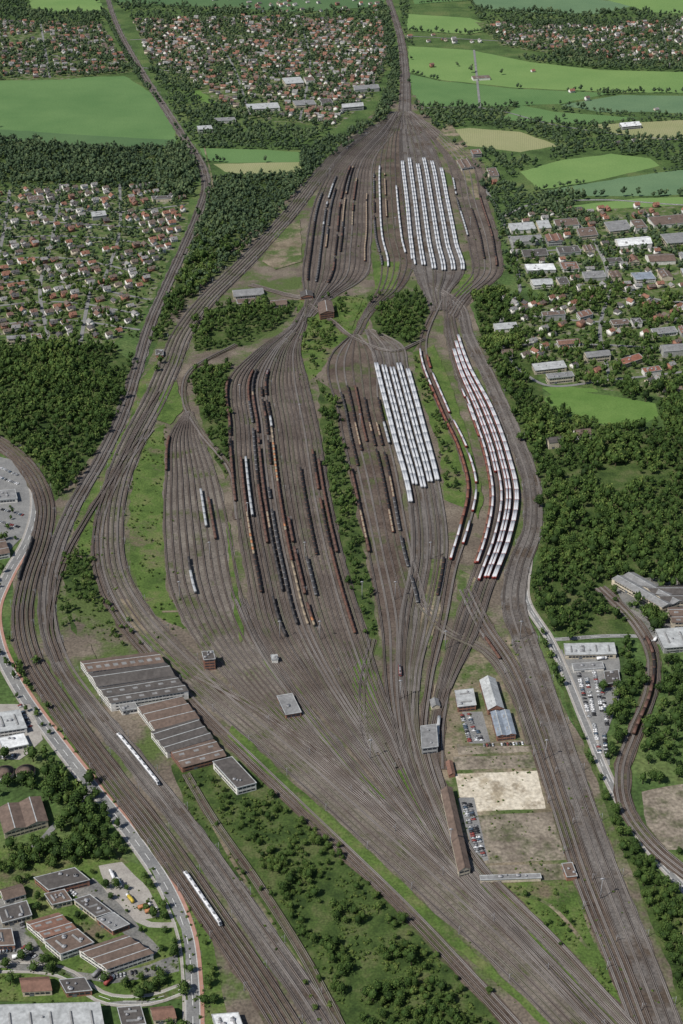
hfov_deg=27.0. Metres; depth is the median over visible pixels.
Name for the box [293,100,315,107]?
warehouse
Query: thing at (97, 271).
house
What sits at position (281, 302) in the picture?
workshop
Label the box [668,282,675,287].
house
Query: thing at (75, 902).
window
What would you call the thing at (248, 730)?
railway track
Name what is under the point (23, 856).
tree
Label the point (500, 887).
railway track
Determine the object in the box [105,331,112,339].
house
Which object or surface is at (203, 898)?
passenger train
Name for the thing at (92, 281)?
house
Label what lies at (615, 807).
tree
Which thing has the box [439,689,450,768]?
ballast bed
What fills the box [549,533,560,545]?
tree
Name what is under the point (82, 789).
tree
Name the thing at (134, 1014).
warehouse
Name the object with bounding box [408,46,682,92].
field
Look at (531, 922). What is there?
railway track
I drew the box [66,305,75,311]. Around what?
house
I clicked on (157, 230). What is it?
house
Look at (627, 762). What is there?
ballast bed
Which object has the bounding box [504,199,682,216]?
road
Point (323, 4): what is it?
field
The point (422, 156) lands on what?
railway track
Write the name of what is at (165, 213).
house
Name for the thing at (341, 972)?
tree
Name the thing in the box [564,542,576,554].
tree
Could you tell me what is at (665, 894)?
tree
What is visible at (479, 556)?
covered wagon
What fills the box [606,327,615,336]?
house
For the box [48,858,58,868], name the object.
tree
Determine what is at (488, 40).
road
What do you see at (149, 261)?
house
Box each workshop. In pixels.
[0,489,17,503]
[0,539,9,559]
[0,733,28,751]
[0,900,31,927]
[0,928,14,950]
[19,976,51,996]
[33,867,89,892]
[44,889,71,908]
[59,977,91,997]
[73,894,112,921]
[97,912,129,935]
[137,696,199,730]
[151,718,212,757]
[170,739,225,772]
[211,1012,242,1023]
[232,288,263,299]
[236,297,255,304]
[270,299,286,307]
[455,688,476,711]
[479,675,503,714]
[490,709,515,740]
[564,642,616,658]
[604,669,619,686]
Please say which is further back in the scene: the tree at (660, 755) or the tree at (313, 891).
the tree at (660, 755)
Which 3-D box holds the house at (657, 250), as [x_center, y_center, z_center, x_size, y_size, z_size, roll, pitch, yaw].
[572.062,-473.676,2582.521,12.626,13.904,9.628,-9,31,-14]
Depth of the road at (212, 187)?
2999.66 m
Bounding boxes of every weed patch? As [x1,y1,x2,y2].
[156,380,182,423]
[226,521,243,641]
[227,726,549,1023]
[263,660,384,798]
[339,299,361,328]
[352,655,379,732]
[372,261,399,288]
[398,768,438,848]
[425,345,483,517]
[456,274,473,296]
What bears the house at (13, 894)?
on the ground at (20, 792)
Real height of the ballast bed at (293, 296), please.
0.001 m
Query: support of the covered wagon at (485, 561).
on the railway track at (456, 647)
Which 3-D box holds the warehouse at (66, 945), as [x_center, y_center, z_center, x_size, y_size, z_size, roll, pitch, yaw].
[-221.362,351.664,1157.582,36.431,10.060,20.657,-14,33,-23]
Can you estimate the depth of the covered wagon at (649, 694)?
1443.51 m
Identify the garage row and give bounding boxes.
[479,873,541,882]
[572,661,604,672]
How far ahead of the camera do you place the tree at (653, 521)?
1730.71 m
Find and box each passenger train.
[116,733,159,784]
[183,871,221,925]
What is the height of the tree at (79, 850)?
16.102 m
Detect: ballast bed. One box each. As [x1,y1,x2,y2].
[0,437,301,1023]
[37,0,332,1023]
[45,392,161,661]
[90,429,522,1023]
[98,124,585,1023]
[162,412,475,903]
[179,344,241,519]
[185,774,340,1023]
[192,675,602,1023]
[225,311,540,970]
[241,598,586,1023]
[248,284,310,299]
[296,639,406,798]
[301,112,397,317]
[315,307,425,352]
[326,335,614,1023]
[353,116,412,334]
[357,639,504,930]
[364,330,618,1023]
[386,0,411,111]
[400,114,462,310]
[412,112,503,319]
[415,599,540,744]
[418,311,624,1018]
[429,312,518,786]
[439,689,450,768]
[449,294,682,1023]
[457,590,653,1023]
[594,586,682,878]
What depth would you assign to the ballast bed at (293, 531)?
1736.04 m
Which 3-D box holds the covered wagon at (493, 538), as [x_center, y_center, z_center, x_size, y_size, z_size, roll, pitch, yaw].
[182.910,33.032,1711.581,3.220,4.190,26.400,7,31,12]
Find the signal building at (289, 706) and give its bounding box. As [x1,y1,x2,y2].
[277,693,300,718]
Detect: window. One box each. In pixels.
[5,917,29,925]
[6,896,24,902]
[7,823,44,834]
[9,826,45,836]
[24,992,49,994]
[51,881,86,890]
[54,902,70,907]
[63,944,91,955]
[68,992,89,995]
[75,902,94,918]
[81,953,104,968]
[110,955,150,969]
[110,959,150,973]
[114,926,128,933]
[116,692,183,703]
[116,695,183,706]
[185,757,222,767]
[214,764,234,787]
[569,655,612,657]
[615,581,658,606]
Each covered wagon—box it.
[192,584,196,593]
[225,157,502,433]
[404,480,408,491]
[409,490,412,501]
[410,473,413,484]
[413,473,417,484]
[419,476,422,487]
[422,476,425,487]
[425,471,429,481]
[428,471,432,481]
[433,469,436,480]
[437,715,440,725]
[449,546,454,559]
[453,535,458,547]
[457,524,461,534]
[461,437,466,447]
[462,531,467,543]
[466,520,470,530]
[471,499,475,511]
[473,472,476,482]
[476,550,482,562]
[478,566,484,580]
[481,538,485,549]
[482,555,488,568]
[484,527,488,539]
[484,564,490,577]
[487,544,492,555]
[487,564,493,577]
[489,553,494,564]
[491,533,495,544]
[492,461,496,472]
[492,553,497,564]
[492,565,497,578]
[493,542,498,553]
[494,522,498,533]
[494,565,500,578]
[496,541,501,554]
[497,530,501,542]
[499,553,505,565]
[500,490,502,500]
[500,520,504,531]
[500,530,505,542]
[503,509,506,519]
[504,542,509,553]
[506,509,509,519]
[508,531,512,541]
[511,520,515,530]
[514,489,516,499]
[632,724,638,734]
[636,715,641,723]
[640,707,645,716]
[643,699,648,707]
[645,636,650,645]
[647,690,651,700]
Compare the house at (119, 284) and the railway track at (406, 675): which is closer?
the railway track at (406, 675)
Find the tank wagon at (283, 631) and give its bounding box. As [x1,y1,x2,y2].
[281,627,286,635]
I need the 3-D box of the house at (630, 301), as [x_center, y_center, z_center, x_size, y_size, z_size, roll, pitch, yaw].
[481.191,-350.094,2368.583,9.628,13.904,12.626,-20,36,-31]
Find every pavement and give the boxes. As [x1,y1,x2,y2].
[0,489,203,1023]
[0,961,194,1006]
[528,560,682,893]
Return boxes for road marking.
[0,511,199,1011]
[3,968,193,1003]
[527,595,681,888]
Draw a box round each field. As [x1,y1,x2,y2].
[0,76,175,139]
[0,129,176,146]
[29,0,102,11]
[119,0,384,11]
[200,148,300,162]
[214,162,300,176]
[407,14,482,33]
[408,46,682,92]
[410,74,606,105]
[413,0,461,3]
[455,128,557,151]
[473,0,629,13]
[504,105,635,123]
[521,154,658,189]
[549,170,682,195]
[563,95,682,113]
[574,197,682,210]
[592,120,682,139]
[609,0,682,13]
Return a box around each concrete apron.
[453,755,535,769]
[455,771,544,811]
[456,740,530,754]
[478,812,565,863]
[487,864,565,879]
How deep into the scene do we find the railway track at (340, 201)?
3064.59 m
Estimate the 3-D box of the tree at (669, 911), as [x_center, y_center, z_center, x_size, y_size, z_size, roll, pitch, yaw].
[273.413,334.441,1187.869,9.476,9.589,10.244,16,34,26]
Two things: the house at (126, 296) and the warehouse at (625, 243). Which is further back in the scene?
the warehouse at (625, 243)
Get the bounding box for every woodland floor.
[0,140,196,198]
[0,344,130,498]
[152,176,305,342]
[478,294,682,639]
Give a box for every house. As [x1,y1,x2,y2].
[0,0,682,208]
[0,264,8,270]
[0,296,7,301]
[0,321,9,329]
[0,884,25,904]
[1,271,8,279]
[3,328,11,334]
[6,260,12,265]
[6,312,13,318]
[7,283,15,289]
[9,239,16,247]
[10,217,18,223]
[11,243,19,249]
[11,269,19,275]
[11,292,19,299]
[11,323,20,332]
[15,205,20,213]
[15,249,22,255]
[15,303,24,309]
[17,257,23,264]
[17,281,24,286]
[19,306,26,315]
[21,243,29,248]
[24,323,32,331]
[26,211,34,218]
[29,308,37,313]
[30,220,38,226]
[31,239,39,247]
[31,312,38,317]
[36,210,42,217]
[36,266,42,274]
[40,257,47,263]
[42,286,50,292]
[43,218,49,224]
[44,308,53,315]
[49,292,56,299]
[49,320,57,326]
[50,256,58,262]
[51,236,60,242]
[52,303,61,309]
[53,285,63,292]
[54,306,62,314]
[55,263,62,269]
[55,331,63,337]
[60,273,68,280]
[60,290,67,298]
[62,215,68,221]
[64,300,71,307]
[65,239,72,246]
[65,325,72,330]
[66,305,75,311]
[68,225,74,232]
[68,311,76,318]
[70,201,78,206]
[70,215,76,220]
[70,248,79,256]
[70,289,78,294]
[70,293,77,299]
[76,207,83,213]
[76,221,83,227]
[77,260,83,267]
[78,266,87,272]
[80,250,89,256]
[83,270,89,276]
[85,239,91,246]
[86,318,94,326]
[86,324,95,331]
[87,259,95,265]
[87,279,94,286]
[91,265,99,271]
[91,306,99,313]
[92,331,98,337]
[93,310,101,318]
[94,268,100,274]
[95,295,104,302]
[102,199,107,206]
[102,217,109,223]
[102,246,109,253]
[102,285,110,293]
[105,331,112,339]
[106,308,115,315]
[108,274,117,281]
[110,315,117,322]
[114,281,122,287]
[114,327,122,333]
[120,293,129,300]
[123,317,131,324]
[124,248,132,255]
[124,261,131,269]
[124,278,132,284]
[124,284,132,290]
[125,215,131,222]
[126,302,134,307]
[128,266,135,272]
[129,271,137,278]
[130,258,138,264]
[131,199,137,205]
[131,310,139,318]
[132,241,139,248]
[133,215,139,221]
[135,282,142,287]
[139,220,145,226]
[140,255,147,262]
[142,274,149,282]
[143,214,149,220]
[143,259,152,265]
[147,266,155,271]
[148,221,154,228]
[148,236,156,241]
[148,249,154,254]
[150,239,157,245]
[150,1006,176,1023]
[152,255,158,261]
[153,227,161,232]
[157,247,165,253]
[158,233,164,240]
[162,210,169,217]
[164,242,171,249]
[166,227,172,234]
[167,219,175,225]
[169,236,177,242]
[174,226,180,232]
[180,205,185,212]
[509,305,517,314]
[510,299,518,307]
[518,305,527,311]
[520,299,527,305]
[520,315,529,321]
[520,350,530,358]
[526,337,537,344]
[528,211,534,216]
[528,300,536,308]
[530,347,540,354]
[536,351,544,357]
[537,299,546,306]
[538,258,544,263]
[539,324,548,332]
[540,342,549,350]
[541,214,548,219]
[546,294,555,303]
[556,294,565,300]
[558,256,565,262]
[558,320,567,326]
[559,304,566,309]
[563,231,570,238]
[566,306,576,313]
[568,299,576,305]
[569,274,579,280]
[569,361,578,369]
[576,283,584,291]
[576,319,585,327]
[585,266,594,270]
[586,318,594,325]
[587,221,595,226]
[587,251,593,257]
[593,366,601,373]
[596,205,604,211]
[599,281,607,289]
[600,211,606,216]
[600,240,608,245]
[605,205,610,211]
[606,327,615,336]
[613,309,622,315]
[616,302,624,308]
[619,249,628,254]
[619,261,627,269]
[622,280,631,285]
[624,285,634,291]
[626,297,634,306]
[633,202,639,208]
[633,282,642,289]
[638,209,645,214]
[639,329,648,337]
[641,293,651,299]
[644,377,655,384]
[646,283,656,289]
[652,247,660,253]
[653,313,662,321]
[655,280,664,288]
[666,361,675,369]
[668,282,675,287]
[672,338,682,343]
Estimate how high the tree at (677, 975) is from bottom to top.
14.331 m
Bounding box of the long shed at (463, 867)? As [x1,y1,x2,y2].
[441,786,470,876]
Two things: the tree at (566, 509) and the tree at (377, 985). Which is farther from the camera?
the tree at (566, 509)
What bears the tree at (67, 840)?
on the garden ground at (85, 864)
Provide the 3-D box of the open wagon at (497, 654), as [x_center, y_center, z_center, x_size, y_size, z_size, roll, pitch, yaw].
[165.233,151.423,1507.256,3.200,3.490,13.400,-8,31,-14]
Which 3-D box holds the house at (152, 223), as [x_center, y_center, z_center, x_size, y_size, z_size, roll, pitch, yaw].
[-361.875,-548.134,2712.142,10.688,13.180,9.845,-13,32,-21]
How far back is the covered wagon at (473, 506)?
1777.87 m
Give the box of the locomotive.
[398,664,401,675]
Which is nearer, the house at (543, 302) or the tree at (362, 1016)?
the tree at (362, 1016)
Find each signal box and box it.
[201,650,215,669]
[318,300,333,319]
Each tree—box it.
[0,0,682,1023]
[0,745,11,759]
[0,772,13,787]
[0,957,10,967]
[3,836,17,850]
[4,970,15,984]
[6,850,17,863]
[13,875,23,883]
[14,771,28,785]
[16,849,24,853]
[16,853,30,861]
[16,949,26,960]
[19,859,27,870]
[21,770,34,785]
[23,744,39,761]
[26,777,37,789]
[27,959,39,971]
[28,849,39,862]
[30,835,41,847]
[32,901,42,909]
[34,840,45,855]
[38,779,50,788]
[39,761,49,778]
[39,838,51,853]
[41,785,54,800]
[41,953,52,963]
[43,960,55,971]
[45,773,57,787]
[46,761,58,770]
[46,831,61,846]
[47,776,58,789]
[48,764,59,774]
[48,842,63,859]
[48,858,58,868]
[50,792,63,804]
[51,773,61,786]
[53,815,66,831]
[58,779,70,792]
[58,807,72,822]
[59,841,74,859]
[60,776,72,782]
[61,835,70,843]
[61,845,72,859]
[66,801,80,816]
[68,855,78,864]
[69,789,82,803]
[71,832,84,845]
[72,813,85,825]
[73,840,89,858]
[74,783,90,799]
[77,822,87,833]
[78,802,86,814]
[81,831,91,842]
[82,768,96,785]
[83,841,94,856]
[84,793,94,802]
[84,800,98,813]
[85,821,99,832]
[86,811,95,820]
[88,834,100,846]
[89,787,101,796]
[93,814,103,822]
[93,846,103,859]
[98,822,110,832]
[98,969,109,981]
[99,831,109,840]
[100,809,109,818]
[100,840,108,848]
[102,844,115,858]
[108,831,122,843]
[118,845,128,853]
[120,978,130,989]
[133,985,146,1000]
[142,979,151,988]
[146,981,157,991]
[152,976,160,984]
[154,966,166,976]
[157,972,168,984]
[165,1017,175,1023]
[170,943,179,950]
[177,979,191,995]
[177,1018,191,1023]
[197,993,209,1006]
[203,974,213,985]
[209,993,218,1003]
[277,881,286,889]
[285,871,295,884]
[297,924,306,936]
[302,867,313,878]
[307,885,317,896]
[308,932,318,943]
[318,937,329,945]
[325,942,336,951]
[327,898,337,907]
[328,981,336,991]
[329,909,342,921]
[331,935,339,944]
[334,963,346,975]
[335,981,347,995]
[336,899,347,910]
[338,967,346,976]
[342,960,354,973]
[348,903,358,914]
[354,914,361,924]
[358,1011,367,1020]
[360,985,371,996]
[364,1015,376,1023]
[365,986,379,1000]
[372,979,382,992]
[377,944,387,954]
[377,1009,387,1018]
[380,988,393,1000]
[382,950,390,959]
[382,981,392,990]
[384,1017,394,1023]
[387,940,397,954]
[391,976,402,988]
[393,947,400,957]
[393,987,405,1001]
[393,996,401,1005]
[399,1008,410,1020]
[400,912,407,923]
[400,938,409,947]
[402,974,411,987]
[404,948,418,965]
[404,1005,413,1011]
[410,1008,420,1018]
[410,1018,418,1023]
[411,974,419,986]
[418,1004,425,1013]
[420,961,429,969]
[424,1015,432,1023]
[426,1004,437,1014]
[426,1013,436,1019]
[427,974,438,985]
[431,996,440,1006]
[432,1016,440,1023]
[435,979,446,990]
[437,1002,447,1011]
[439,1019,447,1023]
[443,990,454,1004]
[445,1004,457,1019]
[451,1014,462,1023]
[533,493,543,506]
[535,598,546,609]
[539,527,547,540]
[541,487,553,499]
[541,521,553,529]
[542,500,556,511]
[542,509,555,521]
[545,592,555,606]
[545,605,555,615]
[548,546,559,561]
[548,616,561,630]
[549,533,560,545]
[551,502,559,512]
[551,526,564,537]
[552,477,563,486]
[554,418,561,432]
[557,517,567,528]
[558,533,569,543]
[559,506,570,513]
[564,498,578,514]
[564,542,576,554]
[567,534,577,544]
[573,540,582,548]
[579,550,588,559]
[586,534,599,545]
[588,542,598,554]
[597,532,609,547]
[598,679,607,690]
[601,506,609,513]
[601,539,613,550]
[602,524,612,536]
[603,549,609,560]
[603,703,616,718]
[606,565,616,577]
[607,744,618,755]
[609,527,617,538]
[610,802,621,813]
[612,700,622,714]
[612,728,623,743]
[613,678,624,694]
[614,711,625,724]
[617,687,628,697]
[617,838,630,849]
[618,697,628,709]
[619,450,631,459]
[619,561,629,573]
[622,708,631,717]
[623,659,633,674]
[624,681,630,691]
[625,539,635,546]
[629,542,641,558]
[629,685,638,696]
[631,528,640,535]
[631,836,640,842]
[631,842,641,853]
[633,856,642,868]
[634,661,642,669]
[634,668,645,680]
[635,557,645,569]
[638,854,647,865]
[639,673,650,685]
[640,603,655,620]
[641,720,654,732]
[643,737,656,749]
[643,893,654,907]
[644,534,656,545]
[644,603,656,617]
[644,871,654,883]
[645,854,655,864]
[646,714,658,723]
[648,768,658,780]
[649,616,661,630]
[650,733,660,742]
[651,518,659,530]
[654,679,665,692]
[654,771,665,783]
[655,520,663,527]
[655,619,665,628]
[656,712,668,725]
[656,750,667,760]
[657,557,667,570]
[657,611,668,620]
[658,572,669,582]
[658,902,667,913]
[659,889,668,899]
[659,929,669,940]
[660,536,670,546]
[660,875,672,886]
[662,921,673,933]
[663,672,674,680]
[663,738,675,749]
[663,907,673,917]
[664,679,676,695]
[665,882,673,893]
[665,897,678,908]
[665,940,673,950]
[668,930,680,942]
[668,949,679,962]
[669,706,677,717]
[670,549,678,560]
[670,710,682,723]
[671,653,680,663]
[671,882,680,892]
[672,907,679,917]
[672,967,682,983]
[673,667,682,675]
[674,690,682,703]
[674,765,682,777]
[675,671,682,682]
[675,934,682,944]
[675,943,682,953]
[676,572,682,585]
[676,702,682,717]
[676,954,682,966]
[678,908,682,917]
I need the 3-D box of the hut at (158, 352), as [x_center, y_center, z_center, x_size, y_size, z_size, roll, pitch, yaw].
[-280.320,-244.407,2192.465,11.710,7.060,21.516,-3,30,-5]
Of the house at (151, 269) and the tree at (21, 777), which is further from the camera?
the house at (151, 269)
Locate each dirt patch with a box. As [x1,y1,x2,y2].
[62,644,100,702]
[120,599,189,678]
[262,220,301,268]
[419,559,441,648]
[437,123,479,199]
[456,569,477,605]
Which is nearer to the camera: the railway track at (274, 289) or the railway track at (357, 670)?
the railway track at (357, 670)
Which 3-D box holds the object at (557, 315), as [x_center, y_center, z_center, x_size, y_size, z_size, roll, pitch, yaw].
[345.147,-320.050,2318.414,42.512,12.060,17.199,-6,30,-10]
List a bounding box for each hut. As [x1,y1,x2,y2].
[156,350,162,357]
[271,654,277,662]
[300,290,312,299]
[430,697,439,709]
[446,760,454,777]
[561,862,577,880]
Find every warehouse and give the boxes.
[0,709,26,736]
[0,796,48,839]
[0,1002,103,1023]
[26,913,75,943]
[44,928,94,960]
[79,935,153,974]
[117,1005,145,1023]
[151,195,171,201]
[282,77,303,87]
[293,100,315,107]
[353,84,378,92]
[471,75,490,80]
[508,222,535,233]
[521,248,548,259]
[532,360,566,374]
[545,233,563,246]
[556,277,569,287]
[556,338,579,347]
[576,309,592,320]
[611,572,681,611]
[615,236,651,248]
[630,219,647,233]
[630,318,642,327]
[642,586,682,606]
[645,253,675,264]
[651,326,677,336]
[655,627,682,653]
[667,607,682,627]
[678,325,682,336]
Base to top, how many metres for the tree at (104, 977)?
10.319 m
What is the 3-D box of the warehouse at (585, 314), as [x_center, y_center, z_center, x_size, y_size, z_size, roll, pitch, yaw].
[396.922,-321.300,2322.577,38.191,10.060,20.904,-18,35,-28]
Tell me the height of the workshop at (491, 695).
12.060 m
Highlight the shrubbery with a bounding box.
[0,132,659,1022]
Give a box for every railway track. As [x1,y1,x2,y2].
[0,436,300,1023]
[0,439,293,1023]
[0,442,286,1023]
[0,445,278,1023]
[0,449,271,1023]
[38,1,312,1023]
[43,1,321,1023]
[46,391,158,660]
[48,22,329,1023]
[51,391,161,659]
[53,1,338,1023]
[91,428,506,1023]
[96,125,556,1023]
[96,431,513,1023]
[100,429,521,1023]
[102,124,564,1023]
[106,124,573,1023]
[111,129,581,1023]
[116,125,588,1023]
[121,125,596,1023]
[163,412,477,902]
[170,412,380,816]
[174,411,408,839]
[178,412,375,807]
[181,344,236,518]
[182,413,436,861]
[182,774,336,1023]
[184,344,240,518]
[186,411,364,792]
[188,772,344,1023]
[189,415,395,821]
[190,412,361,785]
[191,411,455,875]
[192,418,359,777]
[194,676,553,976]
[198,673,587,1006]
[229,307,594,1023]
[230,324,405,811]
[234,313,435,850]
[235,599,592,1023]
[239,327,403,805]
[239,598,599,1023]
[243,307,480,898]
[243,598,577,990]
[249,285,300,298]
[250,284,300,297]
[251,283,298,295]
[251,330,369,751]
[254,316,419,820]
[256,330,397,786]
[261,338,377,752]
[265,311,574,998]
[269,332,397,776]
[273,318,430,829]
[277,332,396,767]
[282,341,386,742]
[286,307,451,857]
[289,336,398,758]
[292,321,423,810]
[295,339,403,757]
[297,342,396,732]
[297,639,455,867]
[299,307,605,1023]
[301,638,453,855]
[302,111,391,316]
[304,111,392,315]
[305,111,393,316]
[307,111,395,316]
[307,114,390,309]
[308,111,394,313]
[308,111,396,316]
[308,304,425,351]
[309,111,397,316]
[310,304,423,350]
[311,115,391,307]
[312,126,396,316]
[313,113,397,313]
[314,116,393,307]
[322,119,394,300]
[327,121,396,299]
[327,334,609,1023]
[335,334,423,802]
[343,334,407,762]
[351,334,452,851]
[353,111,399,333]
[355,111,400,333]
[355,334,422,784]
[356,111,401,333]
[356,334,419,717]
[358,334,613,1023]
[358,638,508,928]
[360,131,412,333]
[363,639,508,921]
[365,111,402,317]
[365,329,619,1023]
[366,330,414,690]
[367,329,623,1023]
[368,329,423,690]
[369,329,431,690]
[369,330,614,1012]
[370,114,406,311]
[370,329,626,1023]
[372,329,447,690]
[372,330,439,690]
[373,329,628,1023]
[386,0,400,126]
[388,0,403,128]
[389,0,406,128]
[391,0,410,128]
[400,124,431,309]
[401,118,431,310]
[403,111,432,306]
[403,113,435,310]
[404,111,436,309]
[405,111,442,309]
[405,113,438,309]
[406,112,445,309]
[407,111,461,307]
[407,112,452,309]
[408,111,473,310]
[408,113,454,309]
[409,111,485,313]
[409,112,463,305]
[410,111,490,315]
[411,113,479,312]
[412,111,502,318]
[413,599,530,743]
[416,115,496,316]
[419,299,631,1023]
[419,601,534,743]
[421,598,539,742]
[425,299,635,1023]
[427,285,648,1022]
[429,284,661,1023]
[429,295,481,788]
[431,284,670,1023]
[431,296,498,788]
[433,283,680,1023]
[433,295,505,787]
[434,295,510,787]
[436,688,444,768]
[438,318,477,688]
[441,689,448,768]
[442,317,495,688]
[446,316,508,688]
[449,315,504,688]
[459,589,630,1017]
[463,589,638,1023]
[467,588,645,1023]
[472,588,652,1023]
[595,588,682,876]
[600,587,682,870]
[604,586,682,864]
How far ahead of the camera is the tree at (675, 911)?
1183.92 m
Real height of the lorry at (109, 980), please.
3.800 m
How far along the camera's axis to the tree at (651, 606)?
1565.04 m
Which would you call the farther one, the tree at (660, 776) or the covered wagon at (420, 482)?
the covered wagon at (420, 482)
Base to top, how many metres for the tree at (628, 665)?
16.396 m
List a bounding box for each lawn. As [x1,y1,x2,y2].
[192,90,215,102]
[543,386,597,396]
[544,393,657,425]
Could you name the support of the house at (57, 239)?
on the ground at (20, 792)
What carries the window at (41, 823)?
in the warehouse at (25, 816)
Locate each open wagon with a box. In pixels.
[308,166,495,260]
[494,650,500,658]
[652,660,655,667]
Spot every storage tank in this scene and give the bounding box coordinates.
[0,765,14,781]
[15,764,35,776]
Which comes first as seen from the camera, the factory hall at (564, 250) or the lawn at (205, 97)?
the factory hall at (564, 250)
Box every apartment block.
[214,117,235,123]
[304,76,314,83]
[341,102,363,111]
[501,349,512,356]
[536,220,551,232]
[546,371,574,384]
[546,436,560,448]
[573,428,590,439]
[576,227,597,239]
[582,270,606,281]
[608,270,621,280]
[610,319,629,327]
[619,121,640,129]
[620,353,642,368]
[641,365,661,376]
[659,343,682,357]
[660,232,682,247]
[678,252,682,259]
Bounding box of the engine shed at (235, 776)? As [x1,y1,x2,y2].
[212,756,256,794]
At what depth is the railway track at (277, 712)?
1502.91 m
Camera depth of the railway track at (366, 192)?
2915.44 m
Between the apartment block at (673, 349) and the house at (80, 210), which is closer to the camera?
the apartment block at (673, 349)
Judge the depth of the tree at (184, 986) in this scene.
1114.10 m
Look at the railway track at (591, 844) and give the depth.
1407.92 m
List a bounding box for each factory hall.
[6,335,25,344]
[27,195,44,203]
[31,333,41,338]
[91,210,106,220]
[197,125,212,133]
[246,102,279,111]
[319,98,332,105]
[457,158,473,169]
[470,149,481,157]
[487,167,498,180]
[493,322,516,331]
[510,234,543,245]
[524,263,555,273]
[530,278,553,289]
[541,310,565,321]
[554,218,579,229]
[556,245,580,256]
[560,262,579,271]
[582,244,594,253]
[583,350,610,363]
[604,220,631,234]
[604,257,623,265]
[627,254,639,265]
[631,272,655,283]
[647,214,682,228]
[657,269,672,280]
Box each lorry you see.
[91,967,101,977]
[103,974,114,985]
[109,869,114,878]
[126,893,134,903]
[137,902,150,909]
[596,656,606,660]
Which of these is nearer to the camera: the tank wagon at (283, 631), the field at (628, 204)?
the tank wagon at (283, 631)
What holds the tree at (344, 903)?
on the grass verge at (374, 926)
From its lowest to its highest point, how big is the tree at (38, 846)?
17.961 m
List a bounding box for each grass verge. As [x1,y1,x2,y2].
[6,640,226,1023]
[63,557,102,634]
[73,360,157,557]
[127,424,186,628]
[171,757,499,1023]
[192,365,230,479]
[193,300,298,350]
[297,296,369,380]
[318,380,378,650]
[366,291,430,351]
[412,351,466,506]
[483,881,620,1002]
[530,618,682,998]
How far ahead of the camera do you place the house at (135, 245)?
2612.17 m
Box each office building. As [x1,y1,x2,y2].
[118,703,137,714]
[420,724,437,754]
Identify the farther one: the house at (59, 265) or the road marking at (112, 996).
the house at (59, 265)
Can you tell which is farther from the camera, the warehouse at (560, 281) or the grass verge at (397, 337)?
the warehouse at (560, 281)
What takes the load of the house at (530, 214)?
on the ground at (20, 792)
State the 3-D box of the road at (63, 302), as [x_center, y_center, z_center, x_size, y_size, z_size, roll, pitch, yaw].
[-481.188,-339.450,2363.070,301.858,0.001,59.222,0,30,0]
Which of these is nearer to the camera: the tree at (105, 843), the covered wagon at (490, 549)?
the tree at (105, 843)
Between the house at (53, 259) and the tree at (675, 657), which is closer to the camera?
the tree at (675, 657)
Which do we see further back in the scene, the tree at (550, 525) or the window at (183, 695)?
the tree at (550, 525)
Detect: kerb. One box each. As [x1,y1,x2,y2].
[0,493,200,1023]
[8,963,192,1004]
[527,576,682,890]
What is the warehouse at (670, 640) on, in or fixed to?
on the ground at (20, 792)
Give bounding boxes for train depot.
[80,652,163,678]
[88,662,174,693]
[98,676,188,711]
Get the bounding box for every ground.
[0,0,682,1023]
[0,19,132,79]
[0,186,188,344]
[0,457,32,549]
[0,704,42,759]
[0,847,187,1001]
[0,898,178,983]
[10,95,682,1023]
[71,599,137,654]
[72,879,158,955]
[99,862,159,919]
[133,16,391,127]
[429,640,566,883]
[458,797,487,860]
[462,712,489,742]
[476,20,682,66]
[500,205,682,300]
[506,633,628,986]
[515,296,682,397]
[564,650,619,764]
[611,576,682,644]
[642,784,682,849]
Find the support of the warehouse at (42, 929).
on the garden ground at (85, 864)
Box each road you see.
[0,52,329,93]
[0,190,10,254]
[0,201,184,211]
[0,219,139,227]
[0,235,169,249]
[0,257,148,274]
[0,301,130,312]
[0,499,199,1023]
[0,510,35,533]
[4,279,149,299]
[9,319,139,329]
[31,789,92,846]
[38,184,60,338]
[40,24,50,77]
[79,291,90,344]
[92,878,175,927]
[99,184,121,287]
[108,982,192,1004]
[133,36,365,47]
[171,146,212,290]
[200,21,250,114]
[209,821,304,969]
[299,23,310,119]
[414,36,665,43]
[415,107,677,139]
[460,743,528,745]
[473,50,480,107]
[485,187,521,289]
[499,290,681,386]
[500,891,591,949]
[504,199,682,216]
[513,344,659,348]
[520,314,678,321]
[521,246,664,253]
[525,575,682,889]
[552,634,654,640]
[558,650,601,749]
[562,212,682,302]
[598,290,610,376]
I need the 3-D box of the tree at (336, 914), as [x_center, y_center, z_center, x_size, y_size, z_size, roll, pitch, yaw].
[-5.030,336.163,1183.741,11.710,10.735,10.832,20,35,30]
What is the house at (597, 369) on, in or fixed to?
on the ground at (20, 792)

